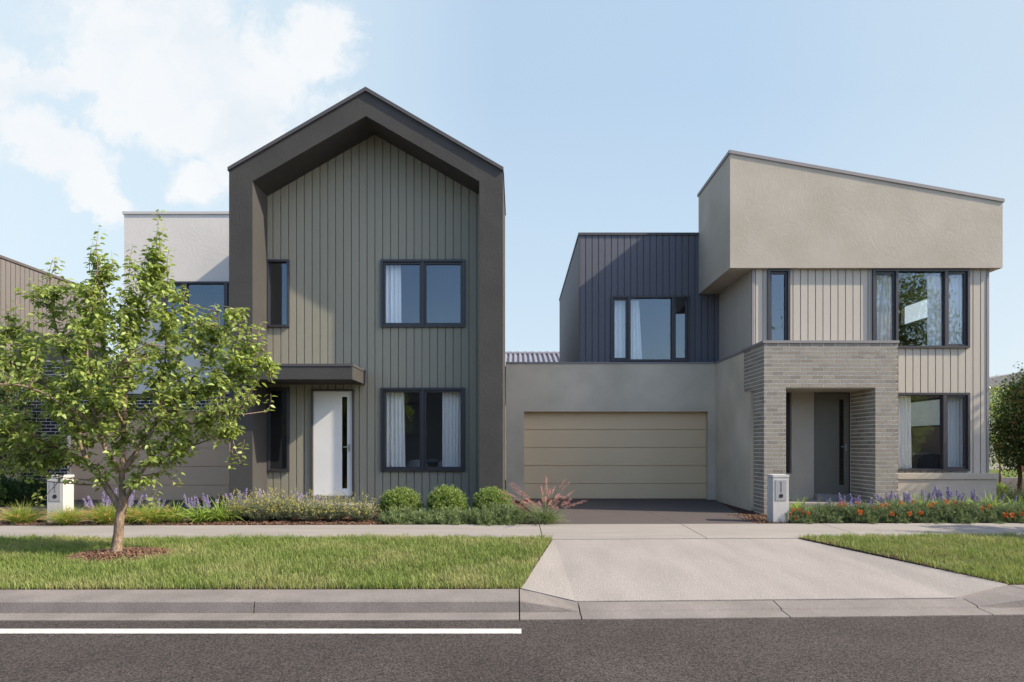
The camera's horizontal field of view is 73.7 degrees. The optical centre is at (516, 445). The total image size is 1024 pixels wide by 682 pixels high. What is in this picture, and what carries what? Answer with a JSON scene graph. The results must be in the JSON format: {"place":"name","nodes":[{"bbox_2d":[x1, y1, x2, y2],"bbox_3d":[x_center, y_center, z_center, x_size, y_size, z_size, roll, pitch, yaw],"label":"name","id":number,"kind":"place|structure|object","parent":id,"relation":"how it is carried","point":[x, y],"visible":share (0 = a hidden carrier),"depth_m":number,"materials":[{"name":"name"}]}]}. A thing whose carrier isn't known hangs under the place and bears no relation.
{"place":"outdoors","nodes":[
{"label":"outdoors","id":0,"kind":"place"},
{"bbox_2d":[0,255,106,480],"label":"boarded house","id":1,"kind":"structure","parent":0,"point":[14,274],"depth_m":18.77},
{"bbox_2d":[0,500,215,525],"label":"flower bed","id":2,"kind":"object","parent":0,"point":[79,503],"depth_m":15.78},
{"bbox_2d":[47,475,73,522],"bbox_3d":[-8.595,0.999,12.872,0.312,0.902,0.328,0,0,0],"label":"mailbox","id":3,"kind":"object","parent":2,"relation":"on","point":[62,494],"visible":0.59,"depth_m":12.72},
{"bbox_2d":[37,502,92,524],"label":"grass tuft","id":4,"kind":"object","parent":2,"relation":"on","point":[67,517],"visible":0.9,"depth_m":12.45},
{"bbox_2d":[73,498,138,523],"bbox_3d":[-7.615,1.178,12.751,1.284,0.533,1.326,0,0,-36],"label":"grass tuft","id":5,"kind":"object","parent":2,"relation":"on","point":[104,515],"visible":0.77,"depth_m":12.57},
{"bbox_2d":[128,490,142,507],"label":"purple flower plant","id":6,"kind":"object","parent":2,"relation":"on","point":[131,502],"visible":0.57,"depth_m":13.56,"materials":[{"name":"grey plant"}]},
{"bbox_2d":[124,497,184,524],"bbox_3d":[-6.816,1.178,12.725,1.326,0.533,1.284,0,0,-15],"label":"grass tuft","id":7,"kind":"object","parent":2,"relation":"on","point":[146,517],"visible":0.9,"depth_m":12.59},
{"bbox_2d":[0,615,1023,681],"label":"road","id":8,"kind":"structure","parent":0,"point":[924,649],"depth_m":5.46,"materials":[{"name":"asphalt"}]},
{"bbox_2d":[0,629,520,632],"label":"road marking","id":9,"kind":"object","parent":8,"relation":"on","point":[260,630],"visible":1,"depth_m":6.05,"materials":[{"name":"paint"}]},
{"bbox_2d":[0,585,1023,620],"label":"kerb","id":10,"kind":"structure","parent":8,"relation":"on","point":[296,605],"depth_m":6.66,"materials":[{"name":"concrete"}]},
{"bbox_2d":[0,523,1023,543],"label":"footpath","id":11,"kind":"structure","parent":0,"point":[663,531],"depth_m":11.75,"materials":[{"name":"concrete"}]},
{"bbox_2d":[0,530,1023,619],"bbox_3d":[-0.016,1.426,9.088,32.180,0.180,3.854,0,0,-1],"label":"lawn grass","id":12,"kind":"structure","parent":0,"point":[253,554],"depth_m":8.70,"materials":[{"name":"plant"}]},
{"bbox_2d":[65,546,173,561],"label":"bark mulch","id":13,"kind":"object","parent":12,"relation":"on","point":[103,554],"visible":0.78,"depth_m":9.06,"materials":[{"name":"wood"}]},
{"bbox_2d":[0,209,280,553],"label":"street tree","id":14,"kind":"object","parent":12,"relation":"on","point":[105,398],"visible":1,"depth_m":9.11,"materials":[{"name":"green plant"}]},
{"bbox_2d":[0,0,1023,376],"label":"sky","id":15,"kind":"structure","parent":0,"point":[597,115],"materials":[{"name":"blue"}]},
{"bbox_2d":[181,480,1022,525],"bbox_3d":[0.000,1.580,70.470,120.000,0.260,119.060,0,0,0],"label":"garden bed","id":16,"kind":"object","parent":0,"point":[740,510],"depth_m":13.10,"materials":[{"name":"soil"}]},
{"bbox_2d":[0,474,22,506],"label":"round shrub","id":17,"kind":"object","parent":16,"relation":"on","point":[4,483],"visible":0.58,"depth_m":16.03,"materials":[{"name":"green plant"}]},
{"bbox_2d":[0,372,45,500],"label":"flowering tree","id":18,"kind":"object","parent":16,"relation":"on","point":[4,396],"visible":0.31,"depth_m":16.60,"materials":[{"name":"green plant"}]},
{"bbox_2d":[1,475,46,506],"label":"round shrub","id":19,"kind":"object","parent":16,"relation":"on","point":[28,490],"visible":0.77,"depth_m":16.08,"materials":[{"name":"green plant"}]},
{"bbox_2d":[148,498,196,522],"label":"strap leaf plant","id":20,"kind":"object","parent":16,"relation":"on","point":[175,520],"visible":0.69,"depth_m":12.81,"materials":[{"name":"green plant"}]},
{"bbox_2d":[165,500,227,523],"bbox_3d":[-5.959,1.197,12.871,1.231,0.523,1.198,0,0,-25],"label":"strap leaf plant","id":21,"kind":"object","parent":16,"relation":"on","point":[196,517],"visible":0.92,"depth_m":12.74,"materials":[{"name":"green plant"}]},
{"bbox_2d":[188,495,226,511],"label":"flowering plant","id":22,"kind":"object","parent":16,"relation":"on","point":[209,498],"visible":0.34,"depth_m":14.83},
{"bbox_2d":[199,495,245,521],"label":"strap leaf plant","id":23,"kind":"object","parent":16,"relation":"on","point":[221,517],"visible":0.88,"depth_m":12.84,"materials":[{"name":"green plant"}]},
{"bbox_2d":[224,488,246,504],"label":"purple flower plant","id":24,"kind":"object","parent":16,"relation":"on","point":[245,493],"visible":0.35,"depth_m":13.78,"materials":[{"name":"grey plant"}]},
{"bbox_2d":[213,489,258,520],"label":"yellow flowered shrub","id":25,"kind":"object","parent":16,"relation":"on","point":[237,505],"visible":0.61,"depth_m":13.04,"materials":[{"name":"grey plant"}]},
{"bbox_2d":[238,488,285,521],"bbox_3d":[-4.924,1.104,13.072,0.958,0.679,0.934,0,0,43],"label":"yellow flowered shrub","id":26,"kind":"object","parent":16,"relation":"on","point":[259,512],"visible":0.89,"depth_m":12.96,"materials":[{"name":"grey plant"}]},
{"bbox_2d":[21,87,505,512],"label":"gable house","id":27,"kind":"structure","parent":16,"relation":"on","point":[318,227],"depth_m":15.25,"materials":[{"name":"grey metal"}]},
{"bbox_2d":[71,411,228,499],"bbox_3d":[-8.765,0.251,17.600,5.418,2.299,0.040,0,0,0],"label":"garage door","id":28,"kind":"structure","parent":27,"relation":"in","point":[207,473],"depth_m":17.58,"materials":[{"name":"metal"}]},
{"bbox_2d":[161,281,228,338],"bbox_3d":[-8.073,-3.451,17.420,1.920,1.465,0.140,0,0,0],"label":"window","id":29,"kind":"structure","parent":27,"relation":"in","point":[177,283],"depth_m":17.35,"materials":[{"name":"metal"}]},
{"bbox_2d":[267,259,289,326],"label":"window","id":30,"kind":"structure","parent":27,"relation":"in","point":[269,261],"depth_m":15.20,"materials":[{"name":"metal"}]},
{"bbox_2d":[267,388,289,470],"bbox_3d":[-5.317,-0.366,15.268,0.509,1.864,0.145,0,0,0],"label":"window","id":31,"kind":"structure","parent":27,"relation":"in","point":[269,390],"depth_m":15.21,"materials":[{"name":"metal"}]},
{"bbox_2d":[313,391,351,495],"bbox_3d":[-4.098,-0.053,15.245,0.872,2.334,0.090,0,0,0],"label":"front door","id":32,"kind":"structure","parent":27,"relation":"in","point":[327,405],"depth_m":15.25,"materials":[{"name":"white wood"}]},
{"bbox_2d":[386,265,400,322],"bbox_3d":[-2.809,-3.393,15.450,0.415,1.388,0.070,0,0,0],"label":"curtain","id":33,"kind":"object","parent":27,"relation":"hanging from","point":[393,294],"visible":0.73,"depth_m":15.45,"materials":[{"name":"fabric"}]},
{"bbox_2d":[386,392,404,466],"bbox_3d":[-2.749,-0.356,15.450,0.474,1.744,0.070,0,0,0],"label":"curtain","id":34,"kind":"object","parent":27,"relation":"hanging from","point":[395,437],"visible":0.84,"depth_m":15.44,"materials":[{"name":"fabric"}]},
{"bbox_2d":[406,460,428,466],"bbox_3d":[-2.335,0.726,16.140,0.540,0.811,0.520,0,0,0],"label":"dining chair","id":35,"kind":"object","parent":27,"relation":"in","point":[413,463],"visible":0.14,"depth_m":15.89,"materials":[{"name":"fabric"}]},
{"bbox_2d":[380,259,464,327],"bbox_3d":[-2.087,-3.403,15.268,1.875,1.507,0.145,0,0,0],"label":"window","id":36,"kind":"structure","parent":27,"relation":"in","point":[423,263],"depth_m":15.20,"materials":[{"name":"metal"}]},
{"bbox_2d":[380,388,464,470],"bbox_3d":[-2.087,-0.366,15.268,1.875,1.864,0.145,0,0,0],"label":"window","id":37,"kind":"structure","parent":27,"relation":"in","point":[423,391],"depth_m":15.20,"materials":[{"name":"metal"}]},
{"bbox_2d":[427,459,437,466],"bbox_3d":[-2.142,0.726,17.390,0.540,0.811,0.520,0,0,0],"label":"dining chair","id":38,"kind":"object","parent":27,"relation":"in","point":[432,460],"visible":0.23,"depth_m":17.14,"materials":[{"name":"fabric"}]},
{"bbox_2d":[442,392,459,466],"bbox_3d":[-1.443,-0.356,15.450,0.464,1.744,0.070,0,0,0],"label":"curtain","id":39,"kind":"object","parent":27,"relation":"hanging from","point":[450,429],"visible":0.77,"depth_m":15.45,"materials":[{"name":"fabric"}]},
{"bbox_2d":[258,488,304,520],"bbox_3d":[-4.485,1.116,13.134,0.922,0.654,0.899,0,0,-20],"label":"yellow flowered shrub","id":40,"kind":"object","parent":16,"relation":"on","point":[282,515],"visible":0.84,"depth_m":13.04,"materials":[{"name":"grey plant"}]},
{"bbox_2d":[296,490,322,505],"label":"purple flower plant","id":41,"kind":"object","parent":16,"relation":"on","point":[300,496],"visible":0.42,"depth_m":14.04,"materials":[{"name":"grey plant"}]},
{"bbox_2d":[313,488,357,520],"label":"yellow flowered shrub","id":42,"kind":"object","parent":16,"relation":"on","point":[332,513],"visible":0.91,"depth_m":13.04,"materials":[{"name":"grey plant"}]},
{"bbox_2d":[374,505,420,524],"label":"shrub","id":43,"kind":"object","parent":16,"relation":"on","point":[399,515],"visible":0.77,"depth_m":12.73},
{"bbox_2d":[377,486,424,513],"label":"round shrub","id":44,"kind":"object","parent":16,"relation":"on","point":[398,497],"visible":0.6,"depth_m":13.33,"materials":[{"name":"green plant"}]},
{"bbox_2d":[405,508,444,524],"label":"shrub","id":45,"kind":"object","parent":16,"relation":"on","point":[425,518],"visible":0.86,"depth_m":12.64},
{"bbox_2d":[425,484,468,511],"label":"round shrub","id":46,"kind":"object","parent":16,"relation":"on","point":[452,495],"visible":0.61,"depth_m":13.28,"materials":[{"name":"green plant"}]},
{"bbox_2d":[434,505,473,524],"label":"shrub","id":47,"kind":"object","parent":16,"relation":"on","point":[452,517],"visible":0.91,"depth_m":12.66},
{"bbox_2d":[460,506,493,524],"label":"shrub","id":48,"kind":"object","parent":16,"relation":"on","point":[473,519],"visible":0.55,"depth_m":12.63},
{"bbox_2d":[471,486,513,509],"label":"round shrub","id":49,"kind":"object","parent":16,"relation":"on","point":[491,495],"visible":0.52,"depth_m":13.44,"materials":[{"name":"green plant"}]},
{"bbox_2d":[0,513,1007,525],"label":"bark mulch","id":50,"kind":"object","parent":16,"relation":"on","point":[275,521],"visible":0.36,"depth_m":12.76,"materials":[{"name":"wood"}]},
{"bbox_2d":[0,498,46,523],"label":"grass tuft","id":51,"kind":"object","parent":50,"relation":"on","point":[21,515],"visible":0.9,"depth_m":12.63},
{"bbox_2d":[82,488,116,517],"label":"purple flower plant","id":52,"kind":"object","parent":50,"relation":"on","point":[90,502],"visible":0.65,"depth_m":13.43,"materials":[{"name":"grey plant"}]},
{"bbox_2d":[98,499,150,523],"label":"strap leaf plant","id":53,"kind":"object","parent":50,"relation":"on","point":[129,520],"visible":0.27,"depth_m":12.89,"materials":[{"name":"green plant"}]},
{"bbox_2d":[145,494,165,509],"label":"purple flower plant","id":54,"kind":"object","parent":50,"relation":"on","point":[147,501],"visible":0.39,"depth_m":13.55,"materials":[{"name":"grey plant"}]},
{"bbox_2d":[183,494,210,512],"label":"purple flower plant","id":55,"kind":"object","parent":50,"relation":"on","point":[192,505],"visible":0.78,"depth_m":13.42,"materials":[{"name":"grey plant"}]},
{"bbox_2d":[195,493,218,508],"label":"purple flower plant","id":56,"kind":"object","parent":50,"relation":"on","point":[204,499],"visible":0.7,"depth_m":13.56,"materials":[{"name":"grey plant"}]},
{"bbox_2d":[252,486,293,518],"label":"yellow flowered shrub","id":57,"kind":"object","parent":50,"relation":"on","point":[274,498],"visible":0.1,"depth_m":13.49,"materials":[{"name":"grey plant"}]},
{"bbox_2d":[285,489,333,521],"bbox_3d":[-3.945,1.129,13.016,0.864,0.628,0.887,0,0,7],"label":"yellow flowered shrub","id":58,"kind":"object","parent":50,"relation":"on","point":[307,513],"visible":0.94,"depth_m":12.93,"materials":[{"name":"grey plant"}]},
{"bbox_2d":[339,490,385,520],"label":"yellow flowered shrub","id":59,"kind":"object","parent":50,"relation":"on","point":[364,513],"visible":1,"depth_m":13.01,"materials":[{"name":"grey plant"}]},
{"bbox_2d":[892,490,910,505],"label":"purple flower plant","id":60,"kind":"object","parent":50,"relation":"on","point":[907,498],"visible":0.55,"depth_m":14.06,"materials":[{"name":"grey plant"}]},
{"bbox_2d":[933,486,951,504],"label":"purple flower plant","id":61,"kind":"object","parent":50,"relation":"on","point":[935,495],"visible":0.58,"depth_m":14.15,"materials":[{"name":"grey plant"}]},
{"bbox_2d":[935,485,967,502],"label":"purple flower plant","id":62,"kind":"object","parent":50,"relation":"on","point":[958,498],"visible":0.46,"depth_m":14.12,"materials":[{"name":"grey plant"}]},
{"bbox_2d":[472,500,535,525],"bbox_3d":[-0.307,1.263,12.920,1.212,0.506,1.457,0,0,41],"label":"shrub","id":63,"kind":"object","parent":16,"relation":"on","point":[506,514],"visible":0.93,"depth_m":12.62,"materials":[{"name":"plant"}]},
{"bbox_2d":[505,351,559,479],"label":"tiled roof house","id":64,"kind":"structure","parent":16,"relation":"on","point":[532,356],"depth_m":30.32,"materials":[{"name":"grey tile"}]},
{"bbox_2d":[499,476,585,524],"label":"pink plume grass","id":65,"kind":"object","parent":16,"relation":"on","point":[541,517],"depth_m":12.68,"materials":[{"name":"grass blades"},{"name":"feathery plumes"}]},
{"bbox_2d":[506,150,1004,514],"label":"skillion roof house","id":66,"kind":"structure","parent":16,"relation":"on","point":[765,352],"depth_m":15.80,"materials":[{"name":"grey brick"},{"name":"painted render and cladding"},{"name":"glass"}]},
{"bbox_2d":[524,412,705,498],"bbox_3d":[2.626,0.253,18.180,4.839,2.315,0.040,0,0,0],"label":"garage door","id":67,"kind":"structure","parent":66,"relation":"in","point":[601,455],"depth_m":18.16,"materials":[{"name":"metal"}]},
{"bbox_2d":[615,300,624,357],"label":"curtain","id":68,"kind":"object","parent":66,"relation":"hanging from","point":[619,329],"visible":0.73,"depth_m":18.60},
{"bbox_2d":[631,300,641,358],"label":"curtain","id":69,"kind":"object","parent":66,"relation":"hanging from","point":[636,349],"visible":0.9,"depth_m":18.60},
{"bbox_2d":[611,296,689,361],"bbox_3d":[3.599,-3.153,18.398,2.110,1.758,0.145,0,0,0],"label":"window","id":70,"kind":"structure","parent":66,"relation":"in","point":[627,299],"depth_m":18.33,"materials":[{"name":"metal"}]},
{"bbox_2d":[767,269,789,339],"bbox_3d":[6.064,-2.974,15.818,0.514,2.219,0.145,0,0,0],"label":"window","id":71,"kind":"structure","parent":66,"relation":"in","point":[786,272],"depth_m":15.79,"materials":[{"name":"metal"}]},
{"bbox_2d":[786,392,789,472],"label":"window","id":72,"kind":"structure","parent":66,"relation":"in","point":[787,393],"depth_m":15.55,"materials":[{"name":"metal"}]},
{"bbox_2d":[814,394,848,492],"bbox_3d":[7.145,-0.055,15.495,0.810,2.270,0.090,0,0,0],"label":"front door","id":73,"kind":"structure","parent":66,"relation":"in","point":[826,406],"depth_m":15.50,"materials":[{"name":"grey wood"}]},
{"bbox_2d":[876,276,891,339],"bbox_3d":[8.628,-3.162,16.020,0.460,1.702,0.070,0,0,0],"label":"curtain","id":74,"kind":"object","parent":66,"relation":"hanging from","point":[883,307],"visible":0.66,"depth_m":16.02,"materials":[{"name":"fabric"}]},
{"bbox_2d":[898,396,911,467],"bbox_3d":[9.001,-0.323,16.020,0.551,1.714,0.070,0,0,0],"label":"curtain","id":75,"kind":"object","parent":66,"relation":"hanging from","point":[904,431],"visible":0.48,"depth_m":16.01,"materials":[{"name":"fabric"}]},
{"bbox_2d":[900,296,926,325],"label":"window","id":76,"kind":"structure","parent":66,"relation":"in","point":[902,307],"depth_m":19.25,"materials":[{"name":"metal"}]},
{"bbox_2d":[872,269,969,347],"bbox_3d":[9.349,-3.172,15.818,2.235,1.822,0.145,0,0,0],"label":"window","id":77,"kind":"structure","parent":66,"relation":"in","point":[945,273],"depth_m":15.78,"materials":[{"name":"metal"}]},
{"bbox_2d":[911,397,939,427],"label":"window","id":78,"kind":"structure","parent":66,"relation":"in","point":[938,398],"depth_m":18.07,"materials":[{"name":"glass"}]},
{"bbox_2d":[917,453,939,467],"bbox_3d":[10.093,0.586,16.740,0.540,0.811,0.520,0,0,0],"label":"dining chair","id":79,"kind":"object","parent":66,"relation":"in","point":[931,460],"visible":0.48,"depth_m":16.52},
{"bbox_2d":[927,276,940,345],"bbox_3d":[9.829,-3.162,16.020,0.368,1.702,0.070,0,0,0],"label":"curtain","id":80,"kind":"object","parent":66,"relation":"hanging from","point":[933,310],"visible":0.88,"depth_m":16.02,"materials":[{"name":"fabric"}]},
{"bbox_2d":[898,393,969,470],"bbox_3d":[9.260,-0.322,15.818,2.418,1.814,0.145,0,0,0],"label":"window","id":81,"kind":"structure","parent":66,"relation":"in","point":[943,396],"depth_m":15.77,"materials":[{"name":"metal"}]},
{"bbox_2d":[948,397,962,466],"bbox_3d":[10.268,-0.312,16.020,0.429,1.694,0.070,0,0,0],"label":"curtain","id":82,"kind":"object","parent":66,"relation":"hanging from","point":[955,431],"visible":0.77,"depth_m":16.02,"materials":[{"name":"fabric"}]},
{"bbox_2d":[949,276,962,343],"bbox_3d":[10.329,-3.162,16.020,0.429,1.702,0.070,0,0,0],"label":"curtain","id":83,"kind":"object","parent":66,"relation":"hanging from","point":[955,309],"visible":0.75,"depth_m":16.01,"materials":[{"name":"fabric"}]},
{"bbox_2d":[767,474,788,522],"bbox_3d":[4.981,0.998,12.997,0.310,0.905,0.318,0,0,0],"label":"mailbox","id":84,"kind":"object","parent":16,"relation":"on","point":[777,497],"visible":1,"depth_m":12.85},
{"bbox_2d":[766,494,820,513],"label":"strap leaf plant","id":85,"kind":"object","parent":16,"relation":"on","point":[797,505],"visible":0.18,"depth_m":13.67,"materials":[{"name":"green plant"}]},
{"bbox_2d":[785,505,823,523],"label":"ground cover plant","id":86,"kind":"object","parent":16,"relation":"on","point":[802,514],"visible":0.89,"depth_m":12.82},
{"bbox_2d":[807,498,860,523],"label":"ground cover plant","id":87,"kind":"object","parent":16,"relation":"on","point":[831,512],"visible":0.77,"depth_m":12.94,"materials":[{"name":"plant"}]},
{"bbox_2d":[838,493,856,506],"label":"purple flower plant","id":88,"kind":"object","parent":16,"relation":"on","point":[840,501],"visible":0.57,"depth_m":13.95,"materials":[{"name":"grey plant"}]},
{"bbox_2d":[849,493,873,505],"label":"purple flower plant","id":89,"kind":"object","parent":16,"relation":"on","point":[872,504],"visible":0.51,"depth_m":14.04,"materials":[{"name":"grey plant"}]},
{"bbox_2d":[840,501,888,523],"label":"ground cover plant","id":90,"kind":"object","parent":16,"relation":"on","point":[866,515],"visible":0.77,"depth_m":12.87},
{"bbox_2d":[873,490,892,503],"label":"purple flower plant","id":91,"kind":"object","parent":16,"relation":"on","point":[877,499],"visible":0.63,"depth_m":14.07,"materials":[{"name":"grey plant"}]},
{"bbox_2d":[870,499,918,523],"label":"ground cover plant","id":92,"kind":"object","parent":16,"relation":"on","point":[894,514],"visible":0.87,"depth_m":12.87,"materials":[{"name":"plant"}]},
{"bbox_2d":[903,487,935,504],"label":"purple flower plant","id":93,"kind":"object","parent":16,"relation":"on","point":[929,494],"visible":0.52,"depth_m":13.97,"materials":[{"name":"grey plant"}]},
{"bbox_2d":[896,499,953,523],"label":"ground cover plant","id":94,"kind":"object","parent":16,"relation":"on","point":[924,513],"visible":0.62,"depth_m":12.91,"materials":[{"name":"plant"}]},
{"bbox_2d":[898,490,956,506],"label":"strap leaf plant","id":95,"kind":"object","parent":16,"relation":"on","point":[922,499],"visible":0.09,"depth_m":13.74,"materials":[{"name":"green plant"}]},
{"bbox_2d":[927,498,986,523],"bbox_3d":[8.327,1.236,13.119,1.209,0.530,1.130,0,0,33],"label":"ground cover plant","id":96,"kind":"object","parent":16,"relation":"on","point":[961,514],"visible":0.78,"depth_m":12.85,"materials":[{"name":"plant"}]},
{"bbox_2d":[945,487,973,502],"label":"purple flower plant","id":97,"kind":"object","parent":16,"relation":"on","point":[963,493],"visible":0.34,"depth_m":14.13,"materials":[{"name":"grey plant"}]},
{"bbox_2d":[959,489,978,502],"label":"purple flower plant","id":98,"kind":"object","parent":16,"relation":"on","point":[974,496],"visible":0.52,"depth_m":14.01,"materials":[{"name":"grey plant"}]},
{"bbox_2d":[964,500,1011,523],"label":"ground cover plant","id":99,"kind":"object","parent":16,"relation":"on","point":[990,515],"visible":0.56,"depth_m":12.94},
{"bbox_2d":[960,488,1018,507],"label":"strap leaf plant","id":100,"kind":"object","parent":16,"relation":"on","point":[981,501],"visible":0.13,"depth_m":13.59,"materials":[{"name":"green plant"}]},
{"bbox_2d":[981,499,1023,522],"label":"ground cover plant","id":101,"kind":"object","parent":16,"relation":"on","point":[1015,511],"visible":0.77,"depth_m":12.87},
{"bbox_2d":[997,482,1010,495],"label":"round shrub","id":102,"kind":"object","parent":16,"relation":"on","point":[1000,484],"visible":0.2,"depth_m":17.31,"materials":[{"name":"green plant"}]},
{"bbox_2d":[989,361,1023,495],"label":"tree","id":103,"kind":"object","parent":16,"relation":"on","point":[1010,439],"visible":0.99,"depth_m":18.95,"materials":[{"name":"green plant"}]},
{"bbox_2d":[997,480,1023,505],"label":"yellow flowered shrub","id":104,"kind":"object","parent":16,"relation":"on","point":[1010,496],"visible":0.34,"depth_m":15.54,"materials":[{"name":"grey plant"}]},
{"bbox_2d":[518,499,756,523],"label":"driveway","id":105,"kind":"structure","parent":0,"point":[647,511],"depth_m":14.89,"materials":[{"name":"concrete"}]},
{"bbox_2d":[521,539,1007,603],"bbox_3d":[2.705,1.599,8.935,5.310,0.222,4.043,0,0,0],"label":"driveway crossover","id":106,"kind":"object","parent":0,"point":[633,570],"visible":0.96,"depth_m":8.20,"materials":[{"name":"concrete"}]},
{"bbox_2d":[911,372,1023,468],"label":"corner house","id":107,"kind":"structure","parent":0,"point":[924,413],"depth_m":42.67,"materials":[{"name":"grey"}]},
{"bbox_2d":[988,469,1023,477],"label":"verge","id":108,"kind":"structure","parent":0,"point":[1003,471],"depth_m":33.70,"materials":[{"name":"green plant"}]},
{"bbox_2d":[997,481,1023,492],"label":"side street","id":109,"kind":"structure","parent":0,"point":[1007,483],"depth_m":26.23,"materials":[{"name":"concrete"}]},
{"bbox_2d":[989,376,1012,481],"bbox_3d":[17.117,-0.556,24.047,2.365,4.017,2.140,0,0,0],"label":"young tree","id":110,"kind":"object","parent":109,"relation":"on","point":[1000,464],"visible":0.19,"depth_m":24.00,"materials":[{"name":"green plant"}]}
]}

